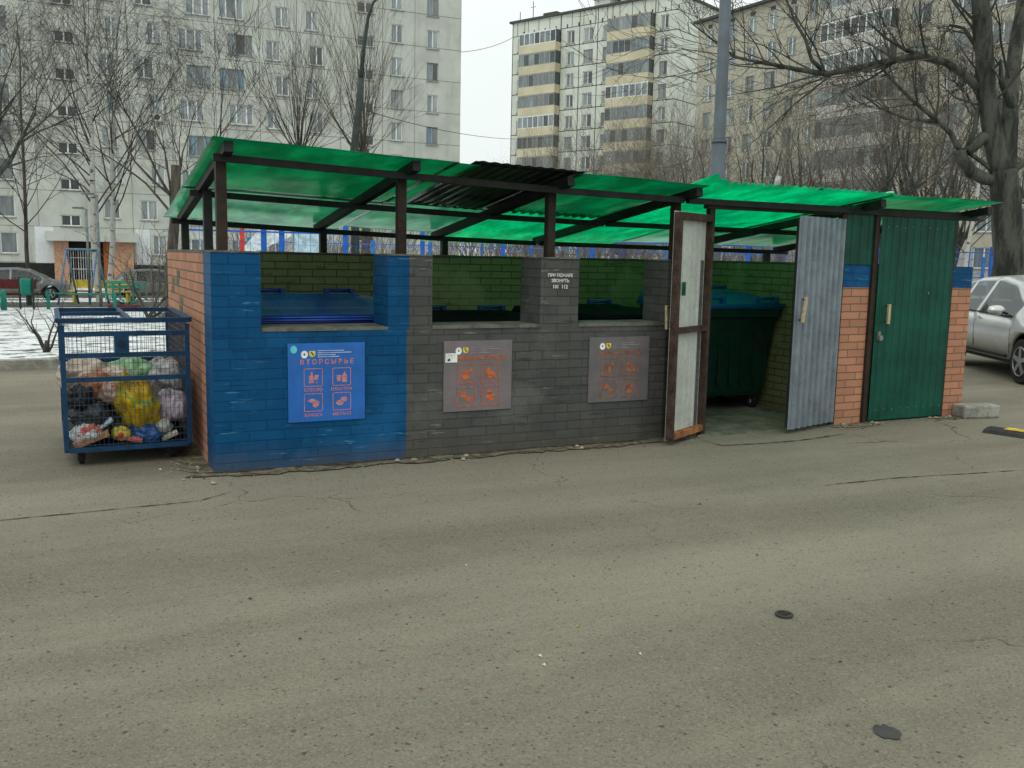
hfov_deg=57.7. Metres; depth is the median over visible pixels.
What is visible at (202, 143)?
window
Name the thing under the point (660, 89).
window
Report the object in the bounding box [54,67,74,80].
window
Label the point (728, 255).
shrub
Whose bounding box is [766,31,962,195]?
bare tree
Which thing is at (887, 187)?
bare tree
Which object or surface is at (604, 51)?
window
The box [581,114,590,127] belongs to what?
window
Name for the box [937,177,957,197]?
window
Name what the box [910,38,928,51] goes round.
window
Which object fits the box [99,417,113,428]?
flattened carton
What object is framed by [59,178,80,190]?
window
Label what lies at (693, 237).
door
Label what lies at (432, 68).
window
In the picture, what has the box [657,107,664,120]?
window
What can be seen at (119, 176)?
window
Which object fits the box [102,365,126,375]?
rubbish bag
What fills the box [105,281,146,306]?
carousel
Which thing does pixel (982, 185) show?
window
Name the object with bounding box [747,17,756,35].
window
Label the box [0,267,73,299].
parked car
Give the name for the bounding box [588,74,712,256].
bare tree
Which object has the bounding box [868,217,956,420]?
door
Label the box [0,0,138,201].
bare tree
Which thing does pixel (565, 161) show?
window
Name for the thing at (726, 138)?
window
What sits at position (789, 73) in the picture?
window
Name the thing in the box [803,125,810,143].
window
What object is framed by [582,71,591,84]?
window
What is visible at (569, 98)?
window
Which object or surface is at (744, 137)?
window
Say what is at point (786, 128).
window
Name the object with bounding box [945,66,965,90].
window
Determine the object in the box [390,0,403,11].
window
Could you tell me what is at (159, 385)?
rubbish bag
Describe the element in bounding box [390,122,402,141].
window
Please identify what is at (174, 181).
bare tree
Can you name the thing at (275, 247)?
window
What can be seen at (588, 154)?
bare tree
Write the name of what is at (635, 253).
shrub
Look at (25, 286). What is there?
litter urn
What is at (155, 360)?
rubbish bag
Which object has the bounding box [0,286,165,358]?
ground
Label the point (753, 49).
window
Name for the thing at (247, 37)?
window
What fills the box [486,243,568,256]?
shrub
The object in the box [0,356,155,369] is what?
kerb
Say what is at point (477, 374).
notice board
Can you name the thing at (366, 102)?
window
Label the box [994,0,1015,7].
window
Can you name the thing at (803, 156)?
window
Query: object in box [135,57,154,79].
window
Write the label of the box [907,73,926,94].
window
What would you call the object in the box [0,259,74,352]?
shrub
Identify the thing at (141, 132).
window
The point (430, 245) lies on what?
court fence
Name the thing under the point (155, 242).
window
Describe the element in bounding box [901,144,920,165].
window
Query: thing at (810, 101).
window
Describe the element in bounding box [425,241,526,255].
shrub
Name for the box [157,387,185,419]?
rubbish bag
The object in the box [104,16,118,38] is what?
window
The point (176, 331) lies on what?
cage trolley
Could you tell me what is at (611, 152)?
bare tree
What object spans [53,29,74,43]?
window
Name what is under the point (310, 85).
window
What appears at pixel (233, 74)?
window
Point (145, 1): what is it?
window
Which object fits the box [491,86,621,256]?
bare tree
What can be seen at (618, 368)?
notice board
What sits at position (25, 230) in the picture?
birch tree
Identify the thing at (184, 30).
window
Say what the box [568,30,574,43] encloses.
window
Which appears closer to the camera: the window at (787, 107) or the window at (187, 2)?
the window at (187, 2)
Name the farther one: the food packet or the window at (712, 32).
the window at (712, 32)
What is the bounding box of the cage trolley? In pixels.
[54,307,191,463]
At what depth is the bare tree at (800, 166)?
42.74 m
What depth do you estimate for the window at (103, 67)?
66.88 m
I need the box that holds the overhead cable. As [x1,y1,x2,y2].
[363,110,557,138]
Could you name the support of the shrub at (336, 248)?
on the ground
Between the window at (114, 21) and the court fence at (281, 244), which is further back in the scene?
the window at (114, 21)
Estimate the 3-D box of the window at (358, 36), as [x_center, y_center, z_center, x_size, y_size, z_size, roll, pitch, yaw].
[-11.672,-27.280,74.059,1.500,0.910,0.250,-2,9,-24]
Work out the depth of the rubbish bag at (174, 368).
7.54 m
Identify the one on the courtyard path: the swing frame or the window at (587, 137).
the swing frame
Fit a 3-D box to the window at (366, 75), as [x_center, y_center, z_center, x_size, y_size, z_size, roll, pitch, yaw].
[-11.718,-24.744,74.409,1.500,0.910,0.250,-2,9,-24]
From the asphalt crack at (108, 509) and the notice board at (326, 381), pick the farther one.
the notice board at (326, 381)
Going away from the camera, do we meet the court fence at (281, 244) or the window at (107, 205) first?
the court fence at (281, 244)
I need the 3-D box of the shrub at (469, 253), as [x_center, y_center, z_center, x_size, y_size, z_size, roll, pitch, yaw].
[-1.454,-5.596,37.437,5.704,5.062,6.011,1,8,0]
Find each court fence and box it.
[189,226,992,297]
[247,237,985,298]
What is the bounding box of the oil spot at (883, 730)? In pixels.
[873,723,900,738]
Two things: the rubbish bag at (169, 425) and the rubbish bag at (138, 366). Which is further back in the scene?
the rubbish bag at (138, 366)
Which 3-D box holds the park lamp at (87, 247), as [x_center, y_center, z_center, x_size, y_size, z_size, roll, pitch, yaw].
[-16.503,-4.911,35.709,0.550,3.711,0.160,1,8,0]
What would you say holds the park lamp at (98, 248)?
on the courtyard path
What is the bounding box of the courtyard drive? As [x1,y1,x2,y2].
[6,293,160,297]
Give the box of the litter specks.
[84,445,915,688]
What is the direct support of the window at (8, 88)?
in the apartment block at (431, 29)
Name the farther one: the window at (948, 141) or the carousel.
the window at (948, 141)
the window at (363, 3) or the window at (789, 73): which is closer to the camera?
the window at (363, 3)
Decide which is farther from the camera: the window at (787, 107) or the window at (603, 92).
the window at (603, 92)
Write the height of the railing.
0.680 m
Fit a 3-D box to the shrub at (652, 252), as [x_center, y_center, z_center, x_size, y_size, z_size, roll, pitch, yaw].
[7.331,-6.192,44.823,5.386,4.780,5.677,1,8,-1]
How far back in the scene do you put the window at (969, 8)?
66.31 m
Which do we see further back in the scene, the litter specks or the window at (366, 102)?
the window at (366, 102)
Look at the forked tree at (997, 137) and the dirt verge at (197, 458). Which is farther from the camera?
the forked tree at (997, 137)
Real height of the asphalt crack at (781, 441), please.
0.001 m
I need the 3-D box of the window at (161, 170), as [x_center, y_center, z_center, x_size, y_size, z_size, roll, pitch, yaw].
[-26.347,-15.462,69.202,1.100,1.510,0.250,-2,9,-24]
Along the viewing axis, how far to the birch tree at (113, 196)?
41.18 m
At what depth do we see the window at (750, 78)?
84.70 m
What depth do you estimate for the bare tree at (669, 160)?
51.07 m
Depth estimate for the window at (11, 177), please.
65.33 m
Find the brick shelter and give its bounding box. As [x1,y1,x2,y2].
[163,136,1002,471]
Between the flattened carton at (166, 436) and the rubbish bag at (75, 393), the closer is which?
the rubbish bag at (75, 393)
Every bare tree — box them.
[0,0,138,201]
[0,0,313,306]
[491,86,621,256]
[512,94,619,256]
[518,70,672,257]
[560,7,760,182]
[573,52,709,256]
[573,77,670,255]
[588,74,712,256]
[595,82,712,258]
[630,44,790,255]
[654,15,865,260]
[725,8,896,191]
[731,14,882,261]
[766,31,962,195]
[780,0,1023,197]
[786,0,1023,259]
[799,35,983,198]
[813,0,1023,220]
[853,7,1023,266]
[859,2,1023,230]
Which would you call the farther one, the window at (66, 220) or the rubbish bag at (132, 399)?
the window at (66, 220)
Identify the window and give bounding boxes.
[0,6,6,28]
[0,44,7,67]
[0,82,11,105]
[0,120,11,143]
[0,158,14,180]
[0,195,15,217]
[0,232,18,253]
[50,0,71,5]
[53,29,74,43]
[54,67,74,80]
[56,105,77,117]
[58,142,78,154]
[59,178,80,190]
[61,215,81,226]
[98,53,114,75]
[101,126,118,148]
[103,198,120,219]
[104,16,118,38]
[107,90,121,112]
[109,163,123,184]
[133,0,151,6]
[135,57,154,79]
[138,130,156,150]
[140,200,157,220]
[146,21,161,43]
[148,94,162,114]
[150,166,164,186]
[153,235,166,255]
[178,28,201,51]
[180,100,204,122]
[182,170,191,184]
[184,0,209,16]
[186,65,211,87]
[188,135,210,156]
[189,239,203,249]
[218,0,243,20]
[219,68,243,90]
[228,34,252,56]
[229,104,253,125]
[266,41,280,61]
[266,110,280,129]
[269,245,278,251]
[275,7,287,27]
[275,76,288,96]
[305,11,317,31]
[306,79,317,99]
[309,46,323,66]
[310,114,324,133]
[356,1,374,14]
[357,35,374,47]
[357,68,374,80]
[359,134,374,146]
[362,102,373,113]
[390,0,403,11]
[390,24,403,44]
[390,57,403,76]
[390,90,402,109]
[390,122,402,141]
[426,63,438,82]
[426,95,437,113]
[426,127,438,145]
[427,0,439,17]
[427,30,439,49]
[564,158,570,169]
[565,116,571,128]
[565,137,571,149]
[566,52,573,65]
[566,73,573,86]
[566,95,572,107]
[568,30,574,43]
[580,135,589,148]
[581,92,591,106]
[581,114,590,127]
[581,157,589,169]
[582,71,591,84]
[583,27,593,41]
[584,49,592,62]
[600,91,604,104]
[601,69,605,82]
[601,113,603,125]
[602,25,606,38]
[603,47,606,59]
[655,129,663,143]
[657,84,665,98]
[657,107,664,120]
[658,61,666,75]
[659,38,667,52]
[660,14,668,29]
[701,112,709,129]
[704,57,712,74]
[704,85,711,101]
[705,29,713,47]
[725,136,731,153]
[726,108,732,125]
[727,80,733,97]
[728,51,735,69]
[730,22,736,40]
[741,134,750,151]
[741,162,748,179]
[744,105,752,122]
[745,46,755,65]
[746,76,753,93]
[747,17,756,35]
[760,131,770,149]
[760,160,769,177]
[762,101,772,119]
[763,71,774,90]
[766,10,777,30]
[767,41,775,60]
[781,128,790,146]
[782,98,792,116]
[784,70,793,86]
[786,36,795,55]
[788,5,797,24]
[802,156,808,174]
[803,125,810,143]
[804,63,813,82]
[804,94,812,113]
[808,0,818,19]
[809,30,816,49]
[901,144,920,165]
[904,110,922,131]
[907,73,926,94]
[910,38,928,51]
[912,1,931,26]
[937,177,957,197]
[941,141,959,162]
[943,103,963,126]
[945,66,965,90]
[948,28,970,54]
[949,0,971,17]
[972,247,989,268]
[973,216,991,232]
[979,185,989,195]
[993,19,1012,44]
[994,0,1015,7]
[995,59,1006,82]
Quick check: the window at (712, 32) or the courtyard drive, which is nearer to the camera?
the courtyard drive
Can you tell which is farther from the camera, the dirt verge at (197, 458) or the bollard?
the bollard
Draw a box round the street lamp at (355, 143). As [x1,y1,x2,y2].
[350,0,376,252]
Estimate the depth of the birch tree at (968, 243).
33.44 m
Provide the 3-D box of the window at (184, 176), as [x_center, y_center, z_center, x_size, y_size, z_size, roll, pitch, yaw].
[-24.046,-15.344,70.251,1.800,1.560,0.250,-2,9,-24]
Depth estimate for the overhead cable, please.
36.84 m
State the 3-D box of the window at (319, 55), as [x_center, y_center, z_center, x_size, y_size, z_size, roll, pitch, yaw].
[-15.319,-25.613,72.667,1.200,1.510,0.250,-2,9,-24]
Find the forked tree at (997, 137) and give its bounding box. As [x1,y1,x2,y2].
[544,0,1023,300]
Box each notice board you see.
[287,342,364,422]
[443,340,511,411]
[587,336,649,402]
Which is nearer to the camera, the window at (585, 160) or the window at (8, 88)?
the window at (8, 88)
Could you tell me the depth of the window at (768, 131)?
83.30 m
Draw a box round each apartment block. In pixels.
[0,0,461,283]
[509,0,718,258]
[692,0,1023,298]
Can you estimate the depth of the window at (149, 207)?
69.34 m
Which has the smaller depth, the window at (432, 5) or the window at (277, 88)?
the window at (277, 88)
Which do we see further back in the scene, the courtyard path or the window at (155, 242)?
the window at (155, 242)
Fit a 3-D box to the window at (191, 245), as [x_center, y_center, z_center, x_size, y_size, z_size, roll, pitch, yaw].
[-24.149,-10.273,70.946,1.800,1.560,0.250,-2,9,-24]
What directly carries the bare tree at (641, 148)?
on the ground
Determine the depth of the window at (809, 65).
78.57 m
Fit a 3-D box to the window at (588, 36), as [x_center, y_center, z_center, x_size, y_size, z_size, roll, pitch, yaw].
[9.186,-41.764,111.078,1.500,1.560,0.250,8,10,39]
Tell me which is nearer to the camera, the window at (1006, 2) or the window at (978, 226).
the window at (1006, 2)
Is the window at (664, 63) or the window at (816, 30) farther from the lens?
the window at (664, 63)
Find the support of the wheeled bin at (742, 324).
on the brick shelter
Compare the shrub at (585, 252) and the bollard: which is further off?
the shrub at (585, 252)
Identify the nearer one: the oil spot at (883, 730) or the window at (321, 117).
the oil spot at (883, 730)
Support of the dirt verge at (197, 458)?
on the road
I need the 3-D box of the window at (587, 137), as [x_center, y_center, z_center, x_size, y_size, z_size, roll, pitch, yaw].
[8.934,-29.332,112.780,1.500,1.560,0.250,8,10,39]
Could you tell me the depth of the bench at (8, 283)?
34.06 m
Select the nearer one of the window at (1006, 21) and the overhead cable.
the overhead cable
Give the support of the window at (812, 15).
in the apartment block at (983, 243)
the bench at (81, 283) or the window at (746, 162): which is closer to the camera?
the bench at (81, 283)
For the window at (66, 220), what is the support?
in the apartment block at (431, 29)
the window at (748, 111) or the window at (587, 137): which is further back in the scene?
the window at (587, 137)
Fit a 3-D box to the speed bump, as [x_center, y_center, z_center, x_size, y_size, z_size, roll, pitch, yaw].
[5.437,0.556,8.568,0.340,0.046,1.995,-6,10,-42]
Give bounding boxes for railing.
[46,291,116,308]
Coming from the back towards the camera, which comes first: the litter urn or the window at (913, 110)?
the window at (913, 110)
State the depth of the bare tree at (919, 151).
41.31 m
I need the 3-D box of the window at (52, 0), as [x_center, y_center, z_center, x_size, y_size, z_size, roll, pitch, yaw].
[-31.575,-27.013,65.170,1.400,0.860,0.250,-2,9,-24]
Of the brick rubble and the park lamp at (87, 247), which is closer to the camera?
the brick rubble
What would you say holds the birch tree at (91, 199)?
on the ground
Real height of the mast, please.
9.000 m
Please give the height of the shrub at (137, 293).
2.585 m
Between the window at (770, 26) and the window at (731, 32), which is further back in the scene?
the window at (731, 32)
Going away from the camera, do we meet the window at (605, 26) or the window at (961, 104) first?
the window at (961, 104)
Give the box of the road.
[0,353,1023,767]
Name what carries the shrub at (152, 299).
on the ground
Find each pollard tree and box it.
[205,0,429,146]
[256,0,435,253]
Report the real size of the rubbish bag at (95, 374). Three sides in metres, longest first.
0.328 x 0.274 x 0.243 m
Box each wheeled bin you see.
[261,288,373,323]
[432,305,519,321]
[512,300,642,319]
[636,285,785,406]
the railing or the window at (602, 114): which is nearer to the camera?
the railing
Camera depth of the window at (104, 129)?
67.53 m
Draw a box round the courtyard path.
[0,302,163,306]
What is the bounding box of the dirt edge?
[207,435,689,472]
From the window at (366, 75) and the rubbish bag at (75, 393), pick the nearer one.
the rubbish bag at (75, 393)
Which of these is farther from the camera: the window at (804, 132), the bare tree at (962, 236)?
the window at (804, 132)
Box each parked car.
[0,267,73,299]
[113,269,164,299]
[965,275,1023,383]
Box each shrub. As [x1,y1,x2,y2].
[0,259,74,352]
[75,206,180,317]
[95,213,202,316]
[179,219,292,251]
[285,227,361,252]
[327,228,438,253]
[425,232,526,255]
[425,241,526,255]
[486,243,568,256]
[491,245,583,256]
[527,168,685,258]
[555,247,599,257]
[564,171,667,259]
[615,243,667,258]
[721,162,885,261]
[721,246,778,260]
[723,246,794,261]
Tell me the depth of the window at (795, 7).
79.73 m
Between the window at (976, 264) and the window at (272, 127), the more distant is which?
the window at (272, 127)
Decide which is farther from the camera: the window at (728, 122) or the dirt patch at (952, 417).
the window at (728, 122)
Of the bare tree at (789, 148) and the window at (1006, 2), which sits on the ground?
the bare tree at (789, 148)
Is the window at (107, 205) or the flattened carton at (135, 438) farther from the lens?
the window at (107, 205)
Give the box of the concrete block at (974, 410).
[952,403,999,418]
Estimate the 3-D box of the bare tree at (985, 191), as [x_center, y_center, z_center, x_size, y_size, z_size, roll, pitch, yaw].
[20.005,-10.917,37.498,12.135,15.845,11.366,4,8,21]
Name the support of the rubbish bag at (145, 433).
in the cage trolley
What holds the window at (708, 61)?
in the apartment block at (983, 243)
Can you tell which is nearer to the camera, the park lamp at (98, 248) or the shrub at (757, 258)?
the park lamp at (98, 248)
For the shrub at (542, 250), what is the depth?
43.16 m
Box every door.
[665,211,714,440]
[785,216,846,429]
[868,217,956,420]
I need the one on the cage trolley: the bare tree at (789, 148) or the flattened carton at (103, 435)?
the flattened carton at (103, 435)
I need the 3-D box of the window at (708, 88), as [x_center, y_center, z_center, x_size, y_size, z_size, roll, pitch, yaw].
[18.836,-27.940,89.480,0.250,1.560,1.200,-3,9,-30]
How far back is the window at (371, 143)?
75.37 m
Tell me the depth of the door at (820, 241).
8.96 m
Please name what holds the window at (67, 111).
in the apartment block at (431, 29)
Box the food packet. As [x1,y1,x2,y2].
[111,426,130,440]
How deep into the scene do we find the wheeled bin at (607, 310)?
9.54 m
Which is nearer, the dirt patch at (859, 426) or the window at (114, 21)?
the dirt patch at (859, 426)
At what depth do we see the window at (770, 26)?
81.88 m
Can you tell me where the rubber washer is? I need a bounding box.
[775,610,793,618]
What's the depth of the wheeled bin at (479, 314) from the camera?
9.03 m
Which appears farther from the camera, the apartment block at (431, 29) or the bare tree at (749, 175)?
the apartment block at (431, 29)
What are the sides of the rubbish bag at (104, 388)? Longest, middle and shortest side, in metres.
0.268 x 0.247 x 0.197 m
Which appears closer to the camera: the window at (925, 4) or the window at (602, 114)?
the window at (925, 4)
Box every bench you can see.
[0,279,35,304]
[68,280,131,302]
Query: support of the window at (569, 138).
in the apartment block at (541, 60)
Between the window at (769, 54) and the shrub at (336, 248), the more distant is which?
the window at (769, 54)
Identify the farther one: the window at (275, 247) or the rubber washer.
the window at (275, 247)
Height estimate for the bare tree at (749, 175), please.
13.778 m
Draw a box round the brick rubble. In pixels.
[165,415,998,483]
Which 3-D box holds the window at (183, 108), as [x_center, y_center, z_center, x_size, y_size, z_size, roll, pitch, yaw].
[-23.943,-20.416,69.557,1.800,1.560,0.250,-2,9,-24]
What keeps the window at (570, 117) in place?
in the apartment block at (541, 60)
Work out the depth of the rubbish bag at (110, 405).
7.38 m
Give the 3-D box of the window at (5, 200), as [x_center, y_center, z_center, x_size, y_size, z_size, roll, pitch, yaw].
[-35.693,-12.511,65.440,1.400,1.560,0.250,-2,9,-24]
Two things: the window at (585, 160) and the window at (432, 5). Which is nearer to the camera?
the window at (432, 5)
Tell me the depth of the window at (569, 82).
113.51 m
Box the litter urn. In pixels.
[18,277,34,308]
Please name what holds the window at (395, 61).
in the apartment block at (431, 29)
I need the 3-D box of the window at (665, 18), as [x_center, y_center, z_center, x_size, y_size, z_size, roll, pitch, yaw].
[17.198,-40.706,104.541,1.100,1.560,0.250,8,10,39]
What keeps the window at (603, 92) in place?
in the apartment block at (541, 60)
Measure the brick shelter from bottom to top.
2.462 m
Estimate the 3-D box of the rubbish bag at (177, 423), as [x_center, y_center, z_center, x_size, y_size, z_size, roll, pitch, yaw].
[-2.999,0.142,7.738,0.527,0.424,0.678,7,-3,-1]
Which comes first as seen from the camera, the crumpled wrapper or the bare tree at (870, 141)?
the crumpled wrapper
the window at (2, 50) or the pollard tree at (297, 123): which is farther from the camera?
the window at (2, 50)
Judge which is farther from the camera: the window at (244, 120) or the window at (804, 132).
the window at (804, 132)
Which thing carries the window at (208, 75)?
in the apartment block at (431, 29)
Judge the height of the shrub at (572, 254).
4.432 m
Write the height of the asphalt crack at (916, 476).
0.001 m
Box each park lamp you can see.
[72,207,90,298]
[81,192,101,306]
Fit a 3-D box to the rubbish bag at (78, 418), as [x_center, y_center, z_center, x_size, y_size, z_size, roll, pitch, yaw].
[-3.227,0.230,7.099,0.329,0.226,0.255,-5,18,1]
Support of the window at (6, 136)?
in the apartment block at (431, 29)
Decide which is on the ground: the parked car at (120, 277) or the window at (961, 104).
the parked car at (120, 277)
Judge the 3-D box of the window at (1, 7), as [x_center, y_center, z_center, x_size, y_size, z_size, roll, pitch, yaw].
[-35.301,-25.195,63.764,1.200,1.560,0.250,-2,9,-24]
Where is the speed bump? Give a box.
[982,426,1023,437]
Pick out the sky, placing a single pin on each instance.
(486, 74)
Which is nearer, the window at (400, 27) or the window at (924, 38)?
the window at (924, 38)
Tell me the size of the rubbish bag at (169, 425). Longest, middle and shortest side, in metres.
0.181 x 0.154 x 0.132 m
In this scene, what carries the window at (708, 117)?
in the apartment block at (983, 243)
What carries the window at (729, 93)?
in the apartment block at (983, 243)
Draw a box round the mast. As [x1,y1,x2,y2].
[710,0,730,260]
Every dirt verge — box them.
[171,442,212,472]
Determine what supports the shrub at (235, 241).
on the ground
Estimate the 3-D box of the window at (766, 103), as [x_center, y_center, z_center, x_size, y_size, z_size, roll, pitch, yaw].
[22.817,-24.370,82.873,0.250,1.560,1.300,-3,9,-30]
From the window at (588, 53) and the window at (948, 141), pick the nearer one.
the window at (948, 141)
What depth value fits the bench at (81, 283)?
39.99 m
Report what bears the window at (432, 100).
in the apartment block at (431, 29)
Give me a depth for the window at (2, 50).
64.28 m
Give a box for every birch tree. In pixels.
[0,0,169,278]
[0,0,262,301]
[0,0,318,301]
[834,29,1023,266]
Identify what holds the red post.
on the ground
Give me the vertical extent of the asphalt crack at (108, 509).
0.001 m
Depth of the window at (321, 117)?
73.48 m
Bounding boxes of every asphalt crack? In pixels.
[5,492,228,519]
[704,433,846,444]
[828,470,1014,484]
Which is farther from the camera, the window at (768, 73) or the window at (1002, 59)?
the window at (768, 73)
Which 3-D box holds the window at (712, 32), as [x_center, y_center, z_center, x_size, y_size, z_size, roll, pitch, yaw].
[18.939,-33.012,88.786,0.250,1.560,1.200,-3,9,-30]
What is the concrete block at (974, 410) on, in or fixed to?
on the road
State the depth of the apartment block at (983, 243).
78.16 m
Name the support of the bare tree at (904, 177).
on the ground
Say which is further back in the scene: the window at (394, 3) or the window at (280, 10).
the window at (394, 3)
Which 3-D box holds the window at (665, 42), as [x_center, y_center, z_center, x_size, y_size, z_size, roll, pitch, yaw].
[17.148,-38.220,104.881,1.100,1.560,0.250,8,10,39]
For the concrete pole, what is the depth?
41.05 m
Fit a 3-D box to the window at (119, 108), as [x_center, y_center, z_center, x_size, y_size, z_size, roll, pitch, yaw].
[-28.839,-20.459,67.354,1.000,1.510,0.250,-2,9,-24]
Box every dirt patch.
[831,424,880,427]
[928,415,958,419]
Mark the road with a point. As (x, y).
(138, 633)
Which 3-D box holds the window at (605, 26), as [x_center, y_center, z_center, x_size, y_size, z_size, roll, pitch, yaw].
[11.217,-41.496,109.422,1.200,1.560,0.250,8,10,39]
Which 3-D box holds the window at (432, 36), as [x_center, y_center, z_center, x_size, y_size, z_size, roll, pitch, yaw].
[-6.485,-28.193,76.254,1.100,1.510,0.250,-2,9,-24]
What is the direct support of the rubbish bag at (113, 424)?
in the cage trolley
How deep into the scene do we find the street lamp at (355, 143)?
30.97 m
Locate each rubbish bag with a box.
[55,358,105,388]
[61,383,93,409]
[68,400,112,410]
[68,401,111,427]
[69,407,122,438]
[72,369,109,400]
[97,381,116,402]
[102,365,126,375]
[106,357,154,374]
[112,370,160,427]
[128,424,161,442]
[148,356,181,390]
[148,380,164,396]
[149,356,163,365]
[155,417,173,432]
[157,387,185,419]
[170,419,179,427]
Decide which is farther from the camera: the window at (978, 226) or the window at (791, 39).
the window at (791, 39)
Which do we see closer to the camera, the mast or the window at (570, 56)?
the mast
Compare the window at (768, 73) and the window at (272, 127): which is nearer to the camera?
the window at (272, 127)
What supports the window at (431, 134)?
in the apartment block at (431, 29)
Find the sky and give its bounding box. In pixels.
[459,0,760,255]
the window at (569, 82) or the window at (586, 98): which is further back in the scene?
the window at (569, 82)
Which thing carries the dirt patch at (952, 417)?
on the road
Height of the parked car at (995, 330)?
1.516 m
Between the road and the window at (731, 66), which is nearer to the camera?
the road
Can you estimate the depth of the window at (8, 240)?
65.92 m
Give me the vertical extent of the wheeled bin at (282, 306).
1.303 m
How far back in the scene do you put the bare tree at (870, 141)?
57.66 m
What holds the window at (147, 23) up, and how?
in the apartment block at (431, 29)
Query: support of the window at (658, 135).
in the apartment block at (541, 60)
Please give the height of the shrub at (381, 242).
5.380 m
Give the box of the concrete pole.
[770,175,781,261]
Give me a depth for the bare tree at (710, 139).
56.80 m
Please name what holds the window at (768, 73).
in the apartment block at (983, 243)
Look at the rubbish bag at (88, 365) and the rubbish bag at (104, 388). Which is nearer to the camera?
the rubbish bag at (104, 388)
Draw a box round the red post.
[240,228,244,250]
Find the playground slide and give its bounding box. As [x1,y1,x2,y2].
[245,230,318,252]
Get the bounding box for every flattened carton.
[73,429,109,447]
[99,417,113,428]
[123,435,142,442]
[161,429,178,440]
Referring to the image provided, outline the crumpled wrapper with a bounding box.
[69,423,102,441]
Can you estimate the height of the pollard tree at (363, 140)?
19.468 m
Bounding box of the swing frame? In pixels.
[57,248,109,304]
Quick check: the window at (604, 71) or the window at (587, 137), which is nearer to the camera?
the window at (604, 71)
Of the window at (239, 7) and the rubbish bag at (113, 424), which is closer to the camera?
the rubbish bag at (113, 424)
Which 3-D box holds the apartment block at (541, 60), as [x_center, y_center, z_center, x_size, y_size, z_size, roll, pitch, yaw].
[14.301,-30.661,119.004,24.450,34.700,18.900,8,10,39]
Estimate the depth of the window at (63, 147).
66.62 m
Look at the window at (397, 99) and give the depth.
75.75 m
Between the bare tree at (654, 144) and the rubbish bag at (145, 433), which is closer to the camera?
the rubbish bag at (145, 433)
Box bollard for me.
[0,290,6,309]
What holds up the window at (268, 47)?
in the apartment block at (431, 29)
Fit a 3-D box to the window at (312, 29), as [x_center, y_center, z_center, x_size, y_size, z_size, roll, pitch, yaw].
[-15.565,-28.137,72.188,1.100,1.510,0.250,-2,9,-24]
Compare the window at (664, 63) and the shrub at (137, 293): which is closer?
the shrub at (137, 293)
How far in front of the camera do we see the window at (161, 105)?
68.60 m
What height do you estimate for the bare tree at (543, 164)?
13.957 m
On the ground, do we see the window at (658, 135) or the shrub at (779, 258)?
the shrub at (779, 258)

